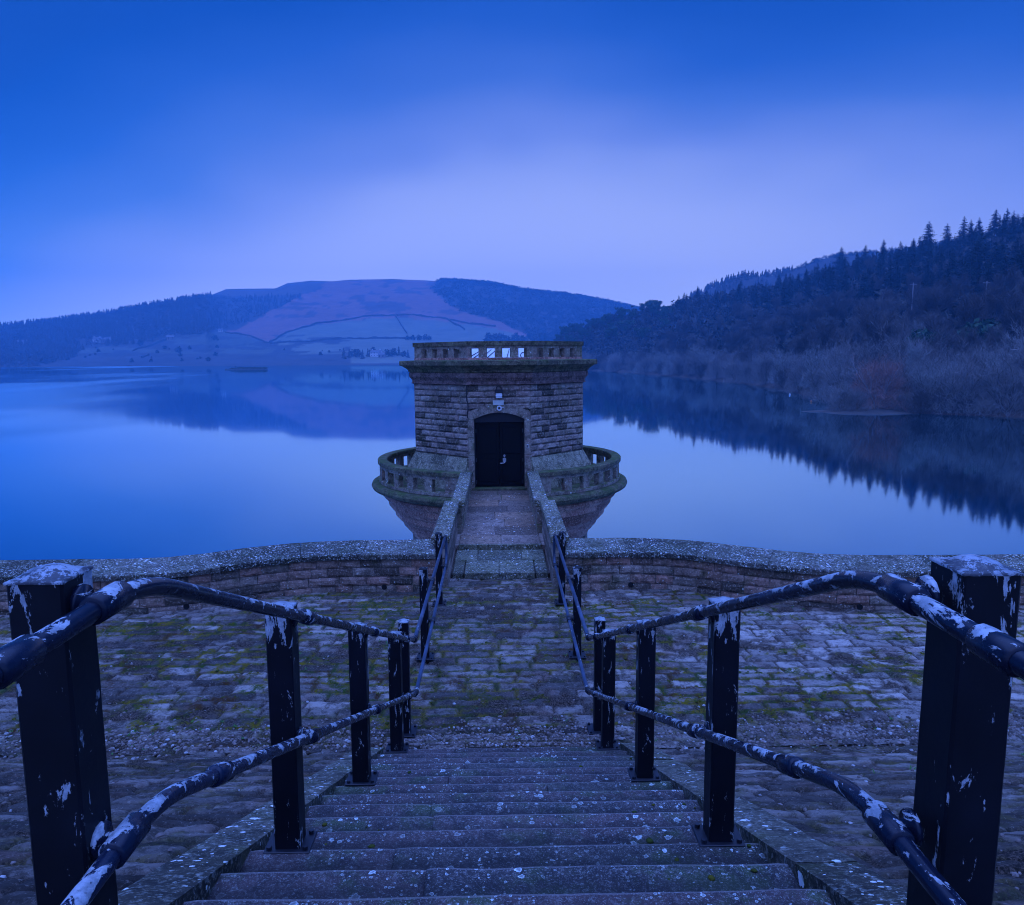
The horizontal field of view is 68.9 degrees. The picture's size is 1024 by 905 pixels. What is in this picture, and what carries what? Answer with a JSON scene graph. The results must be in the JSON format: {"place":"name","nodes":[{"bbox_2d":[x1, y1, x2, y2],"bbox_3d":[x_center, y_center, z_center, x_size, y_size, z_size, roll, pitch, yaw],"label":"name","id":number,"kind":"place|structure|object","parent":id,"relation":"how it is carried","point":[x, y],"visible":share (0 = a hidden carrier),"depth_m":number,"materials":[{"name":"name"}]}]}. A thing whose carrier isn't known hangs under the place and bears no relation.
{"place":"outdoors","nodes":[
{"label":"outdoors","id":0,"kind":"place"},
{"bbox_2d":[0,749,349,904],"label":"paved bank","id":1,"kind":"structure","parent":0,"point":[184,825],"depth_m":4.45,"materials":[{"name":"stone"}]},
{"bbox_2d":[0,279,630,366],"bbox_3d":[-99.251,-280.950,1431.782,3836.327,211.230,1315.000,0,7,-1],"label":"hills","id":2,"kind":"structure","parent":0,"point":[319,301],"depth_m":1289.43,"materials":[{"name":"plant"}]},
{"bbox_2d":[0,291,300,366],"bbox_3d":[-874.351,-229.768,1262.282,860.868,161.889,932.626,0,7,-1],"label":"wood","id":3,"kind":"object","parent":2,"relation":"on","point":[43,348],"visible":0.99,"depth_m":1192.18,"materials":[{"name":"green plant"}]},
{"bbox_2d":[270,336,410,343],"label":"field wall","id":4,"kind":"structure","parent":2,"relation":"on","point":[337,338],"depth_m":1145.42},
{"bbox_2d":[269,314,495,342],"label":"field wall","id":5,"kind":"structure","parent":2,"relation":"on","point":[345,319],"depth_m":1344.78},
{"bbox_2d":[429,277,649,340],"bbox_3d":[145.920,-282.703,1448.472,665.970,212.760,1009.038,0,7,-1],"label":"hill wood","id":6,"kind":"object","parent":2,"relation":"on","point":[535,309],"visible":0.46,"depth_m":1560.89,"materials":[{"name":"green plant"}]},
{"bbox_2d":[0,365,1023,559],"bbox_3d":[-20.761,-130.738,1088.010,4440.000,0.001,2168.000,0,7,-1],"label":"water","id":7,"kind":"structure","parent":0,"point":[116,462],"depth_m":60.18,"materials":[{"name":"blue liquid"}]},
{"bbox_2d":[372,341,626,539],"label":"valve tower","id":8,"kind":"structure","parent":7,"relation":"in","point":[498,415],"depth_m":20.31,"materials":[{"name":"stone"}]},
{"bbox_2d":[474,413,524,486],"bbox_3d":[-0.338,-0.084,20.249,1.350,2.050,0.123,-1,7,-1],"label":"door","id":9,"kind":"structure","parent":8,"relation":"in","point":[511,470],"depth_m":20.26,"materials":[{"name":"black paint"}]},
{"bbox_2d":[801,409,918,414],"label":"shore spit","id":10,"kind":"structure","parent":7,"relation":"in","point":[876,411],"depth_m":111.11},
{"bbox_2d":[824,376,860,411],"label":"tree","id":11,"kind":"object","parent":10,"relation":"on","point":[838,394],"visible":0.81,"depth_m":114.01,"materials":[{"name":"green plant"}]},
{"bbox_2d":[841,350,915,410],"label":"tree","id":12,"kind":"object","parent":10,"relation":"on","point":[890,370],"visible":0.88,"depth_m":113.29,"materials":[{"name":"brown plant"}]},
{"bbox_2d":[874,352,932,410],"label":"tree","id":13,"kind":"object","parent":10,"relation":"on","point":[907,377],"visible":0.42,"depth_m":114.56,"materials":[{"name":"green plant"}]},
{"bbox_2d":[905,383,942,413],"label":"tree","id":14,"kind":"object","parent":10,"relation":"on","point":[921,399],"visible":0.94,"depth_m":110.16,"materials":[{"name":"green plant"}]},
{"bbox_2d":[902,350,964,409],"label":"tree","id":15,"kind":"object","parent":10,"relation":"on","point":[918,379],"visible":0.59,"depth_m":112.05,"materials":[{"name":"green plant"}]},
{"bbox_2d":[0,577,1023,756],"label":"paving","id":16,"kind":"structure","parent":0,"point":[824,652],"depth_m":8.88,"materials":[{"name":"stone"}]},
{"bbox_2d":[10,593,924,880],"bbox_3d":[-0.122,1.975,7.323,13.019,1.835,9.198,0,7,-1],"label":"moss","id":17,"kind":"object","parent":16,"relation":"on","point":[650,841],"visible":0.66,"depth_m":8.65,"materials":[{"name":"plant"}]},
{"bbox_2d":[118,743,906,904],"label":"stone staircase","id":18,"kind":"structure","parent":16,"relation":"on","point":[519,826],"depth_m":3.23,"materials":[{"name":"stone"}]},
{"bbox_2d":[0,532,447,904],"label":"handrail","id":19,"kind":"object","parent":18,"relation":"on","point":[82,850],"visible":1,"depth_m":1.59,"materials":[{"name":"metal"}]},
{"bbox_2d":[553,531,1023,904],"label":"handrail","id":20,"kind":"object","parent":18,"relation":"on","point":[940,839],"visible":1,"depth_m":1.61,"materials":[{"name":"black metal"}]},
{"bbox_2d":[9,604,1023,773],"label":"weeds","id":21,"kind":"object","parent":16,"relation":"on","point":[910,768],"visible":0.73,"depth_m":7.30,"materials":[{"name":"green plant"}]},
{"bbox_2d":[0,594,1023,904],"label":"gravel","id":22,"kind":"structure","parent":0,"point":[132,744],"depth_m":7.15,"materials":[{"name":"gravel"}]},
{"bbox_2d":[0,0,1023,323],"label":"sky","id":23,"kind":"structure","parent":0,"point":[633,152],"materials":[{"name":"blue"}]},
{"bbox_2d":[575,230,1023,417],"bbox_3d":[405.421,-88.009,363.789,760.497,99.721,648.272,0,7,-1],"label":"hillside","id":24,"kind":"structure","parent":0,"point":[1016,415],"depth_m":215.26,"materials":[{"name":"plant"}]},
{"bbox_2d":[607,352,622,371],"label":"tree","id":25,"kind":"object","parent":24,"relation":"on","point":[614,363],"visible":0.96,"depth_m":406.35,"materials":[{"name":"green plant"}]},
{"bbox_2d":[635,354,653,374],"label":"tree","id":26,"kind":"object","parent":24,"relation":"on","point":[645,365],"visible":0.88,"depth_m":354.62,"materials":[{"name":"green plant"}]},
{"bbox_2d":[648,349,668,372],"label":"tree","id":27,"kind":"object","parent":24,"relation":"on","point":[657,359],"visible":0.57,"depth_m":343.74,"materials":[{"name":"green plant"}]},
{"bbox_2d":[669,352,688,373],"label":"tree","id":28,"kind":"object","parent":24,"relation":"on","point":[682,360],"visible":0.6,"depth_m":311.63,"materials":[{"name":"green plant"}]},
{"bbox_2d":[676,338,687,357],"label":"bare tree","id":29,"kind":"object","parent":24,"relation":"on","point":[683,346],"visible":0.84,"depth_m":321.74,"materials":[{"name":"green plant"}]},
{"bbox_2d":[686,340,714,371],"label":"tree","id":30,"kind":"object","parent":24,"relation":"on","point":[698,351],"visible":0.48,"depth_m":288.94,"materials":[{"name":"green plant"}]},
{"bbox_2d":[692,360,710,378],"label":"tree","id":31,"kind":"object","parent":24,"relation":"on","point":[700,373],"visible":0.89,"depth_m":276.03,"materials":[{"name":"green plant"}]},
{"bbox_2d":[702,351,729,380],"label":"tree","id":32,"kind":"object","parent":24,"relation":"on","point":[716,368],"visible":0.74,"depth_m":256.71,"materials":[{"name":"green plant"}]},
{"bbox_2d":[704,345,735,376],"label":"tree","id":33,"kind":"object","parent":24,"relation":"on","point":[720,355],"visible":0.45,"depth_m":260.28,"materials":[{"name":"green plant"}]},
{"bbox_2d":[725,343,761,377],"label":"tree","id":34,"kind":"object","parent":24,"relation":"on","point":[749,355],"visible":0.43,"depth_m":239.29,"materials":[{"name":"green plant"}]},
{"bbox_2d":[732,350,760,383],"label":"tree","id":35,"kind":"object","parent":24,"relation":"on","point":[745,368],"visible":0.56,"depth_m":224.90,"materials":[{"name":"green plant"}]},
{"bbox_2d":[743,349,769,381],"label":"tree","id":36,"kind":"object","parent":24,"relation":"on","point":[752,363],"visible":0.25,"depth_m":219.90,"materials":[{"name":"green plant"}]},
{"bbox_2d":[746,346,777,385],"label":"tree","id":37,"kind":"object","parent":24,"relation":"on","point":[763,366],"visible":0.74,"depth_m":207.44,"materials":[{"name":"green plant"}]},
{"bbox_2d":[765,344,788,378],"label":"tree","id":38,"kind":"object","parent":24,"relation":"on","point":[781,356],"visible":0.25,"depth_m":205.34,"materials":[{"name":"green plant"}]},
{"bbox_2d":[768,365,792,390],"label":"tree","id":39,"kind":"object","parent":24,"relation":"on","point":[782,377],"visible":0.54,"depth_m":183.49,"materials":[{"name":"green plant"}]},
{"bbox_2d":[767,347,796,383],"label":"tree","id":40,"kind":"object","parent":24,"relation":"on","point":[778,361],"visible":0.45,"depth_m":191.09,"materials":[{"name":"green plant"}]},
{"bbox_2d":[779,282,790,308],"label":"conifer","id":41,"kind":"object","parent":24,"relation":"on","point":[784,301],"visible":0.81,"depth_m":398.80,"materials":[{"name":"green plant"}]},
{"bbox_2d":[553,216,1023,364],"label":"wooded undergrowth","id":42,"kind":"object","parent":24,"relation":"on","point":[600,342],"visible":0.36,"depth_m":432.20,"materials":[{"name":"plant"}]},
{"bbox_2d":[784,337,804,362],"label":"bare tree","id":43,"kind":"object","parent":24,"relation":"on","point":[793,346],"visible":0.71,"depth_m":201.82,"materials":[{"name":"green plant"}]},
{"bbox_2d":[781,361,813,392],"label":"tree","id":44,"kind":"object","parent":24,"relation":"on","point":[796,375],"visible":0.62,"depth_m":169.69,"materials":[{"name":"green plant"}]},
{"bbox_2d":[791,330,809,356],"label":"bare tree","id":45,"kind":"object","parent":24,"relation":"on","point":[804,338],"visible":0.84,"depth_m":202.23,"materials":[{"name":"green plant"}]},
{"bbox_2d":[783,344,820,386],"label":"tree","id":46,"kind":"object","parent":24,"relation":"on","point":[798,361],"visible":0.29,"depth_m":171.47,"materials":[{"name":"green plant"}]},
{"bbox_2d":[797,356,829,398],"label":"tree","id":47,"kind":"object","parent":24,"relation":"on","point":[818,377],"visible":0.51,"depth_m":148.64,"materials":[{"name":"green plant"}]},
{"bbox_2d":[797,337,839,388],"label":"tree","id":48,"kind":"object","parent":24,"relation":"on","point":[815,360],"visible":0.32,"depth_m":159.36,"materials":[{"name":"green plant"}]},
{"bbox_2d":[812,318,845,350],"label":"bare tree","id":49,"kind":"object","parent":24,"relation":"on","point":[822,332],"visible":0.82,"depth_m":176.62,"materials":[{"name":"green plant"}]},
{"bbox_2d":[824,329,847,354],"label":"bare tree","id":50,"kind":"object","parent":24,"relation":"on","point":[832,343],"visible":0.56,"depth_m":174.92,"materials":[{"name":"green plant"}]},
{"bbox_2d":[825,299,850,320],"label":"bare tree","id":51,"kind":"object","parent":24,"relation":"on","point":[837,310],"visible":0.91,"depth_m":245.51,"materials":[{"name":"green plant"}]},
{"bbox_2d":[811,352,866,404],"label":"tree","id":52,"kind":"object","parent":24,"relation":"on","point":[832,375],"visible":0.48,"depth_m":134.22,"materials":[{"name":"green plant"}]},
{"bbox_2d":[814,344,868,395],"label":"tree","id":53,"kind":"object","parent":24,"relation":"on","point":[833,363],"visible":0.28,"depth_m":139.97,"materials":[{"name":"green plant"}]},
{"bbox_2d":[816,328,874,384],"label":"tree","id":54,"kind":"object","parent":24,"relation":"on","point":[840,349],"visible":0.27,"depth_m":149.63,"materials":[{"name":"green plant"}]},
{"bbox_2d":[844,330,871,352],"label":"bare tree","id":55,"kind":"object","parent":24,"relation":"on","point":[862,338],"visible":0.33,"depth_m":165.53,"materials":[{"name":"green plant"}]},
{"bbox_2d":[856,271,868,302],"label":"conifer","id":56,"kind":"object","parent":24,"relation":"on","point":[863,290],"visible":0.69,"depth_m":288.79,"materials":[{"name":"green plant"}]},
{"bbox_2d":[837,345,888,401],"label":"tree","id":57,"kind":"object","parent":24,"relation":"on","point":[852,373],"visible":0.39,"depth_m":126.85,"materials":[{"name":"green plant"}]},
{"bbox_2d":[849,334,884,364],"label":"tree","id":58,"kind":"object","parent":24,"relation":"on","point":[872,351],"visible":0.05,"depth_m":141.69,"materials":[{"name":"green plant"}]},
{"bbox_2d":[845,341,891,391],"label":"tree","id":59,"kind":"object","parent":24,"relation":"on","point":[864,356],"visible":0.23,"depth_m":132.68,"materials":[{"name":"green plant"}]},
{"bbox_2d":[852,300,885,345],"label":"bare tree","id":60,"kind":"object","parent":24,"relation":"on","point":[877,314],"visible":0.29,"depth_m":174.21,"materials":[{"name":"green plant"}]},
{"bbox_2d":[855,309,901,356],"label":"bare tree","id":61,"kind":"object","parent":24,"relation":"on","point":[870,328],"visible":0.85,"depth_m":157.01,"materials":[{"name":"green plant"}]},
{"bbox_2d":[876,317,913,354],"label":"bare tree","id":62,"kind":"object","parent":24,"relation":"on","point":[893,332],"visible":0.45,"depth_m":154.66,"materials":[{"name":"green plant"}]},
{"bbox_2d":[893,242,905,266],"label":"conifer","id":63,"kind":"object","parent":24,"relation":"on","point":[900,254],"visible":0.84,"depth_m":394.50,"materials":[{"name":"green plant"}]},
{"bbox_2d":[866,312,951,386],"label":"tree","id":64,"kind":"object","parent":24,"relation":"on","point":[902,342],"visible":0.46,"depth_m":131.58,"materials":[{"name":"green plant"}]},
{"bbox_2d":[877,338,940,394],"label":"tree","id":65,"kind":"object","parent":24,"relation":"on","point":[899,359],"visible":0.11,"depth_m":125.83,"materials":[{"name":"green plant"}]},
{"bbox_2d":[905,271,922,289],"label":"bare tree","id":66,"kind":"object","parent":24,"relation":"on","point":[911,277],"visible":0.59,"depth_m":274.81,"materials":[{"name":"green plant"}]},
{"bbox_2d":[900,287,931,314],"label":"bare tree","id":67,"kind":"object","parent":24,"relation":"on","point":[926,306],"visible":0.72,"depth_m":193.00,"materials":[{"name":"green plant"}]},
{"bbox_2d":[902,339,929,371],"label":"birch tree","id":68,"kind":"object","parent":24,"relation":"on","point":[912,354],"visible":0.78,"depth_m":121.80,"materials":[{"name":"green plant"}]},
{"bbox_2d":[904,281,927,309],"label":"bare tree","id":69,"kind":"object","parent":24,"relation":"on","point":[910,293],"visible":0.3,"depth_m":223.49,"materials":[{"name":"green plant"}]},
{"bbox_2d":[907,310,940,336],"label":"bare tree","id":70,"kind":"object","parent":24,"relation":"on","point":[920,319],"visible":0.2,"depth_m":170.59,"materials":[{"name":"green plant"}]},
{"bbox_2d":[897,346,953,395],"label":"tree","id":71,"kind":"object","parent":24,"relation":"on","point":[923,366],"visible":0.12,"depth_m":118.94,"materials":[{"name":"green plant"}]},
{"bbox_2d":[915,221,939,251],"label":"conifer","id":72,"kind":"object","parent":24,"relation":"on","point":[928,234],"visible":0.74,"depth_m":453.99,"materials":[{"name":"green plant"}]},
{"bbox_2d":[904,328,951,349],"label":"yew tree","id":73,"kind":"object","parent":24,"relation":"on","point":[925,332],"visible":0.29,"depth_m":145.14,"materials":[{"name":"green plant"}]},
{"bbox_2d":[920,322,957,362],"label":"bare tree","id":74,"kind":"object","parent":24,"relation":"on","point":[950,341],"visible":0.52,"depth_m":142.42,"materials":[{"name":"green plant"}]},
{"bbox_2d":[923,311,954,332],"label":"bare tree","id":75,"kind":"object","parent":24,"relation":"on","point":[931,319],"visible":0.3,"depth_m":151.09,"materials":[{"name":"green plant"}]},
{"bbox_2d":[936,223,955,248],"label":"conifer","id":76,"kind":"object","parent":24,"relation":"on","point":[946,238],"visible":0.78,"depth_m":444.78,"materials":[{"name":"green plant"}]},
{"bbox_2d":[941,253,961,285],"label":"conifer","id":77,"kind":"object","parent":24,"relation":"on","point":[952,272],"visible":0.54,"depth_m":256.91,"materials":[{"name":"green plant"}]},
{"bbox_2d":[931,334,990,386],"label":"tree","id":78,"kind":"object","parent":24,"relation":"on","point":[951,358],"visible":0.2,"depth_m":123.26,"materials":[{"name":"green plant"}]},
{"bbox_2d":[937,350,989,398],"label":"tree","id":79,"kind":"object","parent":24,"relation":"on","point":[960,362],"visible":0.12,"depth_m":115.96,"materials":[{"name":"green plant"}]},
{"bbox_2d":[923,340,1005,416],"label":"tree","id":80,"kind":"object","parent":24,"relation":"on","point":[968,384],"visible":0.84,"depth_m":107.11,"materials":[{"name":"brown plant"}]},
{"bbox_2d":[951,287,990,329],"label":"bare tree","id":81,"kind":"object","parent":24,"relation":"on","point":[965,312],"visible":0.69,"depth_m":156.38,"materials":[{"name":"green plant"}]},
{"bbox_2d":[953,326,988,357],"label":"bare tree","id":82,"kind":"object","parent":24,"relation":"on","point":[971,337],"visible":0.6,"depth_m":139.66,"materials":[{"name":"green plant"}]},
{"bbox_2d":[966,242,985,277],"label":"conifer","id":83,"kind":"object","parent":24,"relation":"on","point":[978,259],"visible":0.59,"depth_m":264.14,"materials":[{"name":"green plant"}]},
{"bbox_2d":[957,318,1001,343],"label":"yew tree","id":84,"kind":"object","parent":24,"relation":"on","point":[982,326],"visible":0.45,"depth_m":147.80,"materials":[{"name":"green plant"}]},
{"bbox_2d":[967,282,1001,318],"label":"bare tree","id":85,"kind":"object","parent":24,"relation":"on","point":[986,294],"visible":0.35,"depth_m":163.14,"materials":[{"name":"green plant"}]},
{"bbox_2d":[977,263,996,296],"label":"conifer","id":86,"kind":"object","parent":24,"relation":"on","point":[988,273],"visible":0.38,"depth_m":210.24,"materials":[{"name":"green plant"}]},
{"bbox_2d":[975,320,1009,356],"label":"bare tree","id":87,"kind":"object","parent":24,"relation":"on","point":[992,338],"visible":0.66,"depth_m":139.76,"materials":[{"name":"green plant"}]},
{"bbox_2d":[963,341,1023,417],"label":"tree","id":88,"kind":"object","parent":24,"relation":"on","point":[1007,387],"visible":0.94,"depth_m":104.51,"materials":[{"name":"brown plant"}]},
{"bbox_2d":[978,275,1008,293],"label":"bare tree","id":89,"kind":"object","parent":24,"relation":"on","point":[981,283],"visible":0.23,"depth_m":198.79,"materials":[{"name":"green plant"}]},
{"bbox_2d":[986,210,1000,234],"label":"conifer","id":90,"kind":"object","parent":24,"relation":"on","point":[995,220],"visible":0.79,"depth_m":419.39,"materials":[{"name":"green plant"}]},
{"bbox_2d":[969,343,1023,399],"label":"tree","id":91,"kind":"object","parent":24,"relation":"on","point":[987,358],"visible":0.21,"depth_m":112.22,"materials":[{"name":"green plant"}]},
{"bbox_2d":[976,328,1022,371],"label":"tree","id":92,"kind":"object","parent":24,"relation":"on","point":[998,349],"visible":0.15,"depth_m":123.93,"materials":[{"name":"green plant"}]},
{"bbox_2d":[996,215,1009,244],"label":"conifer","id":93,"kind":"object","parent":24,"relation":"on","point":[1003,231],"visible":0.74,"depth_m":344.83,"materials":[{"name":"green plant"}]},
{"bbox_2d":[988,289,1023,346],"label":"bare tree","id":94,"kind":"object","parent":24,"relation":"on","point":[999,299],"visible":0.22,"depth_m":159.17,"materials":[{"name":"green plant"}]},
{"bbox_2d":[993,264,1021,295],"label":"bare tree","id":95,"kind":"object","parent":24,"relation":"on","point":[1012,277],"visible":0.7,"depth_m":196.43,"materials":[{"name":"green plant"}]},
{"bbox_2d":[993,331,1023,398],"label":"tree","id":96,"kind":"object","parent":24,"relation":"on","point":[1019,352],"visible":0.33,"depth_m":110.67,"materials":[{"name":"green plant"}]},
{"bbox_2d":[996,298,1023,346],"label":"bare tree","id":97,"kind":"object","parent":24,"relation":"on","point":[1014,315],"visible":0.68,"depth_m":145.35,"materials":[{"name":"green plant"}]},
{"bbox_2d":[998,319,1023,368],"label":"tree","id":98,"kind":"object","parent":24,"relation":"on","point":[1021,337],"visible":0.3,"depth_m":119.72,"materials":[{"name":"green plant"}]},
{"bbox_2d":[1006,212,1015,241],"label":"conifer","id":99,"kind":"object","parent":24,"relation":"on","point":[1010,231],"visible":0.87,"depth_m":356.06,"materials":[{"name":"green plant"}]},
{"bbox_2d":[696,249,907,299],"bbox_3d":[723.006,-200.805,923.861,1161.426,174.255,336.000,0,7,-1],"label":"back ridge","id":100,"kind":"structure","parent":0,"point":[772,279],"depth_m":955.79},
{"bbox_2d":[673,234,995,307],"bbox_3d":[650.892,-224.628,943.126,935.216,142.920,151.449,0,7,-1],"label":"ridge wood","id":101,"kind":"object","parent":100,"relation":"on","point":[745,275],"visible":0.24,"depth_m":969.60,"materials":[{"name":"green plant"}]},
{"bbox_2d":[655,735,1023,904],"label":"paved bank","id":102,"kind":"structure","parent":0,"point":[891,784],"depth_m":4.50,"materials":[{"name":"stone"}]},
{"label":"dam face","id":103,"kind":"structure","parent":0,"visible":0},
{"bbox_2d":[0,539,435,614],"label":"stone wall","id":104,"kind":"structure","parent":103,"relation":"on","point":[271,571],"depth_m":11.87,"materials":[{"name":"stone"}]},
{"bbox_2d":[431,471,568,586],"bbox_3d":[-0.261,2.876,16.449,2.260,4.064,8.036,0,7,-1],"label":"stone footbridge","id":105,"kind":"object","parent":103,"relation":"on","point":[493,535],"visible":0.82,"depth_m":14.57,"materials":[{"name":"stone"}]},
{"bbox_2d":[565,538,1023,613],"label":"stone wall","id":106,"kind":"structure","parent":103,"relation":"on","point":[716,569],"depth_m":11.80,"materials":[{"name":"stone"}]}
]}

